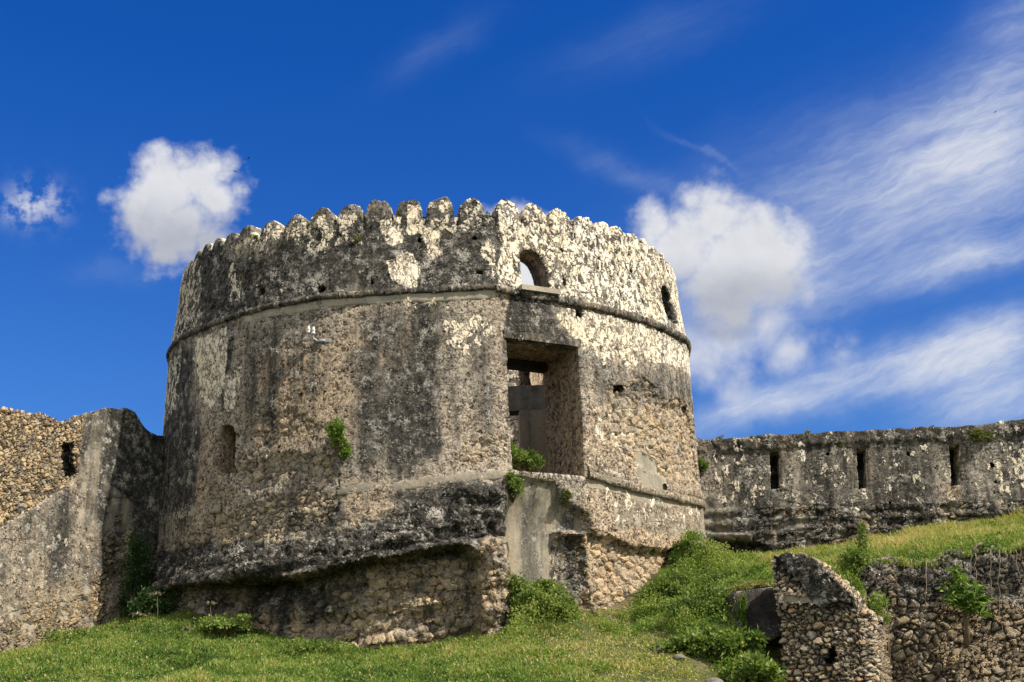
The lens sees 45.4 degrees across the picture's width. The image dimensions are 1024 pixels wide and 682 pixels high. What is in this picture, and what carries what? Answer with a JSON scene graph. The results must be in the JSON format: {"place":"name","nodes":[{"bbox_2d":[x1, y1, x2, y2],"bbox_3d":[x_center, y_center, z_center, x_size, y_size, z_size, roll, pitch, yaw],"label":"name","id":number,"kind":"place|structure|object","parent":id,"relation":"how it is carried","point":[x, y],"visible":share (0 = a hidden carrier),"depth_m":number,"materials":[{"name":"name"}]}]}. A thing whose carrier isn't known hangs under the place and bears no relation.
{"place":"outdoors","nodes":[
{"label":"outdoors","id":0,"kind":"place"},
{"bbox_2d":[0,503,1023,681],"bbox_3d":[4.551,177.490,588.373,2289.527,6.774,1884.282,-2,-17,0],"label":"ground","id":1,"kind":"structure","parent":0,"point":[701,665],"depth_m":19.35,"materials":[{"name":"green plant"}]},
{"bbox_2d":[38,627,98,643],"bbox_3d":[-8.038,5.451,22.297,1.101,0.492,0.999,-2,-17,0],"label":"weed patch","id":2,"kind":"object","parent":1,"relation":"on","point":[63,635],"visible":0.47,"depth_m":22.14,"materials":[{"name":"green plant"}]},
{"bbox_2d":[0,406,165,651],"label":"curtain wall","id":3,"kind":"structure","parent":1,"relation":"on","point":[78,493],"depth_m":23.75,"materials":[{"name":"grey stone"}]},
{"bbox_2d":[114,518,155,618],"bbox_3d":[-7.363,4.798,23.970,0.717,2.596,0.955,8,-20,-30],"label":"corner creeper","id":4,"kind":"object","parent":1,"relation":"on","point":[137,576],"visible":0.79,"depth_m":23.90,"materials":[{"name":"green plant"}]},
{"bbox_2d":[131,612,144,627],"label":"umbel weed","id":5,"kind":"object","parent":1,"relation":"on","point":[137,614],"visible":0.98,"depth_m":22.15,"materials":[{"name":"white plant"}]},
{"bbox_2d":[146,591,161,628],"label":"umbel weed","id":6,"kind":"object","parent":1,"relation":"on","point":[157,593],"visible":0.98,"depth_m":22.23,"materials":[{"name":"plant"}]},
{"bbox_2d":[125,585,184,617],"bbox_3d":[-6.752,4.935,23.160,1.090,0.838,0.776,-2,-17,0],"label":"corner creeper","id":7,"kind":"object","parent":1,"relation":"on","point":[143,602],"visible":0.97,"depth_m":23.09,"materials":[{"name":"green plant"}]},
{"bbox_2d":[182,625,190,639],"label":"umbel weed","id":8,"kind":"object","parent":1,"relation":"on","point":[186,628],"visible":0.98,"depth_m":21.10,"materials":[{"name":"white plant"}]},
{"bbox_2d":[204,601,215,633],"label":"umbel weed","id":9,"kind":"object","parent":1,"relation":"on","point":[210,604],"visible":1,"depth_m":21.60,"materials":[{"name":"plant"}]},
{"bbox_2d":[192,612,255,635],"bbox_3d":[-5.108,5.016,21.672,1.154,0.503,1.270,-2,-17,0],"label":"weed patch","id":10,"kind":"object","parent":1,"relation":"on","point":[239,622],"visible":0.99,"depth_m":21.56,"materials":[{"name":"green plant"}]},
{"bbox_2d":[273,636,350,655],"bbox_3d":[-3.390,5.163,20.606,1.335,0.424,0.990,-8,-18,20],"label":"weed patch","id":11,"kind":"object","parent":1,"relation":"on","point":[314,644],"visible":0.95,"depth_m":20.54,"materials":[{"name":"green plant"}]},
{"bbox_2d":[146,197,705,647],"bbox_3d":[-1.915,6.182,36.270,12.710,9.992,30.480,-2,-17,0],"label":"fort tower","id":12,"kind":"structure","parent":1,"relation":"on","point":[446,365],"depth_m":23.12,"materials":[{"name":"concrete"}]},
{"bbox_2d":[249,234,258,240],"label":"parapet tuft","id":13,"kind":"object","parent":12,"relation":"on","point":[255,237],"visible":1,"depth_m":24.71,"materials":[{"name":"green plant"}]},
{"bbox_2d":[307,326,329,342],"bbox_3d":[-3.646,-0.137,23.073,0.456,0.329,0.123,-2,-17,0],"label":"insulator bracket","id":14,"kind":"object","parent":12,"relation":"attached to","point":[313,334],"visible":1,"depth_m":23.05,"materials":[{"name":"metal"}]},
{"bbox_2d":[322,416,347,460],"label":"plant","id":15,"kind":"object","parent":12,"relation":"attached to","point":[336,434],"visible":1,"depth_m":22.23,"materials":[{"name":"green plant"}]},
{"bbox_2d":[338,440,352,460],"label":"plant","id":16,"kind":"object","parent":12,"relation":"attached to","point":[345,451],"visible":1,"depth_m":22.15,"materials":[{"name":"green plant"}]},
{"bbox_2d":[353,235,360,243],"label":"parapet tuft","id":17,"kind":"object","parent":12,"relation":"on","point":[358,239],"visible":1,"depth_m":23.60,"materials":[{"name":"green plant"}]},
{"bbox_2d":[485,211,493,217],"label":"parapet tuft","id":18,"kind":"object","parent":12,"relation":"on","point":[488,215],"visible":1,"depth_m":23.93,"materials":[{"name":"green plant"}]},
{"bbox_2d":[504,471,524,502],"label":"plant","id":19,"kind":"object","parent":12,"relation":"on","point":[516,486],"visible":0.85,"depth_m":22.09,"materials":[{"name":"green plant"}]},
{"bbox_2d":[510,439,549,472],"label":"doorway weeds","id":20,"kind":"object","parent":12,"relation":"on","point":[530,460],"visible":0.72,"depth_m":23.25,"materials":[{"name":"green plant"}]},
{"bbox_2d":[561,488,572,504],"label":"sill weeds","id":21,"kind":"object","parent":12,"relation":"on","point":[568,495],"visible":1,"depth_m":22.53,"materials":[{"name":"green plant"}]},
{"bbox_2d":[499,571,577,616],"bbox_3d":[0.411,4.464,21.462,1.448,0.871,1.239,6,-18,-23],"label":"leafy bush","id":22,"kind":"object","parent":1,"relation":"on","point":[530,590],"visible":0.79,"depth_m":21.14,"materials":[{"name":"green plant"}]},
{"bbox_2d":[532,593,588,621],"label":"leafy bush","id":23,"kind":"object","parent":1,"relation":"on","point":[571,604],"visible":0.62,"depth_m":20.88,"materials":[{"name":"green plant"}]},
{"bbox_2d":[650,646,666,652],"bbox_3d":[2.248,4.690,18.617,0.260,0.121,0.197,10,-20,-33],"label":"loose stone","id":24,"kind":"object","parent":1,"relation":"on","point":[657,648],"visible":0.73,"depth_m":18.56,"materials":[{"name":"grey stone"}]},
{"bbox_2d":[630,564,700,599],"bbox_3d":[3.000,4.586,22.843,1.653,0.793,1.053,-2,-17,0],"label":"leafy bush","id":25,"kind":"object","parent":1,"relation":"on","point":[671,585],"visible":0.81,"depth_m":22.66,"materials":[{"name":"green plant"}]},
{"bbox_2d":[673,654,685,660],"bbox_3d":[2.477,4.711,18.187,0.210,0.126,0.143,-2,-17,0],"label":"loose stone","id":26,"kind":"object","parent":1,"relation":"on","point":[679,657],"visible":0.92,"depth_m":18.14,"materials":[{"name":"grey stone"}]},
{"bbox_2d":[646,627,738,656],"bbox_3d":[2.794,4.650,18.696,1.385,0.539,1.191,-7,-18,18],"label":"leafy bush","id":27,"kind":"object","parent":1,"relation":"on","point":[694,643],"visible":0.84,"depth_m":18.44,"materials":[{"name":"green plant"}]},
{"bbox_2d":[667,525,719,568],"bbox_3d":[3.587,4.112,24.030,1.159,1.122,1.112,-2,-17,0],"label":"leafy bush","id":28,"kind":"object","parent":1,"relation":"on","point":[691,540],"visible":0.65,"depth_m":23.91,"materials":[{"name":"green plant"}]},
{"bbox_2d":[657,579,732,622],"bbox_3d":[3.113,4.355,20.153,1.061,0.872,1.164,13,-22,-39],"label":"leafy bush","id":29,"kind":"object","parent":1,"relation":"on","point":[699,587],"visible":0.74,"depth_m":20.07,"materials":[{"name":"green plant"}]},
{"bbox_2d":[705,677,723,681],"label":"loose stone","id":30,"kind":"object","parent":1,"relation":"on","point":[713,679],"visible":1,"depth_m":17.19,"materials":[{"name":"grey stone"}]},
{"bbox_2d":[690,562,760,587],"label":"leafy bush","id":31,"kind":"object","parent":1,"relation":"on","point":[718,574],"visible":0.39,"depth_m":22.16,"materials":[{"name":"green plant"}]},
{"bbox_2d":[695,615,770,661],"bbox_3d":[3.348,4.664,18.613,1.046,0.982,1.081,11,-21,-35],"label":"nettle clump","id":32,"kind":"object","parent":1,"relation":"on","point":[733,634],"visible":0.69,"depth_m":18.48,"materials":[{"name":"green plant"}]},
{"bbox_2d":[724,579,776,590],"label":"grass","id":33,"kind":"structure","parent":1,"relation":"on","point":[750,584],"depth_m":19.98,"materials":[{"name":"green plant"}]},
{"bbox_2d":[717,649,789,681],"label":"nettle clump","id":34,"kind":"object","parent":1,"relation":"on","point":[750,666],"visible":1,"depth_m":17.41,"materials":[{"name":"green plant"}]},
{"bbox_2d":[727,586,781,646],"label":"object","id":35,"kind":"structure","parent":1,"relation":"on","point":[761,607],"depth_m":19.48,"materials":[{"name":"grey stone"}]},
{"bbox_2d":[736,590,747,627],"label":"creeper","id":36,"kind":"object","parent":35,"relation":"attached to","point":[742,609],"visible":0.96,"depth_m":19.45,"materials":[{"name":"green plant"}]},
{"bbox_2d":[771,552,892,681],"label":"broken wall","id":37,"kind":"structure","parent":1,"relation":"on","point":[832,628],"depth_m":18.28,"materials":[{"name":"grey stone"}]},
{"bbox_2d":[837,541,873,579],"bbox_3d":[5.907,3.918,21.070,0.682,0.914,0.957,-2,-17,0],"label":"weed patch","id":38,"kind":"object","parent":1,"relation":"on","point":[850,554],"visible":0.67,"depth_m":20.90,"materials":[{"name":"green plant"}]},
{"bbox_2d":[696,419,1023,554],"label":"curtain wall","id":39,"kind":"structure","parent":1,"relation":"on","point":[768,492],"depth_m":27.13,"materials":[{"name":"grey stone"}]},
{"bbox_2d":[698,457,708,471],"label":"wall tuft","id":40,"kind":"object","parent":39,"relation":"attached to","point":[703,464],"visible":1,"depth_m":27.60,"materials":[{"name":"green plant"}]},
{"bbox_2d":[965,429,1001,441],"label":"wall tuft","id":41,"kind":"object","parent":39,"relation":"attached to","point":[977,433],"visible":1,"depth_m":26.97,"materials":[{"name":"green plant"}]},
{"bbox_2d":[854,521,874,555],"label":"tall weed","id":42,"kind":"object","parent":1,"relation":"on","point":[863,537],"visible":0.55,"depth_m":22.04,"materials":[{"name":"green plant"}]},
{"bbox_2d":[867,585,892,680],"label":"weed patch","id":43,"kind":"object","parent":1,"relation":"on","point":[878,602],"visible":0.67,"depth_m":19.82,"materials":[{"name":"green plant"}]},
{"bbox_2d":[859,540,1023,681],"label":"retaining wall","id":44,"kind":"structure","parent":1,"relation":"on","point":[999,657],"depth_m":20.15,"materials":[{"name":"grey stone"}]},
{"bbox_2d":[925,562,927,650],"bbox_3d":[6.807,4.358,20.094,0.167,1.453,0.013,-5,-17,10],"label":"hanging root","id":45,"kind":"object","parent":44,"relation":"hanging from","point":[925,603],"visible":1,"depth_m":20.12,"materials":[{"name":"brown plant"}]},
{"bbox_2d":[935,561,996,667],"bbox_3d":[7.323,4.388,19.687,0.816,1.690,0.749,7,-19,-27],"label":"sapling","id":46,"kind":"object","parent":44,"relation":"attached to","point":[958,593],"visible":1,"depth_m":19.74,"materials":[{"name":"green plant"}]},
{"bbox_2d":[989,549,992,600],"bbox_3d":[7.848,3.830,20.051,0.103,0.831,0.013,-5,-17,10],"label":"hanging root","id":47,"kind":"object","parent":44,"relation":"hanging from","point":[990,569],"visible":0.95,"depth_m":20.07,"materials":[{"name":"plant"}]},
{"bbox_2d":[997,549,1002,631],"bbox_3d":[7.961,4.093,19.951,0.152,1.382,0.013,-5,-17,10],"label":"hanging root","id":48,"kind":"object","parent":44,"relation":"hanging from","point":[999,589],"visible":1,"depth_m":19.97,"materials":[{"name":"brown plant"}]},
{"bbox_2d":[0,0,1023,439],"label":"sky","id":49,"kind":"structure","parent":0,"point":[831,192],"materials":[{"name":"blue"}]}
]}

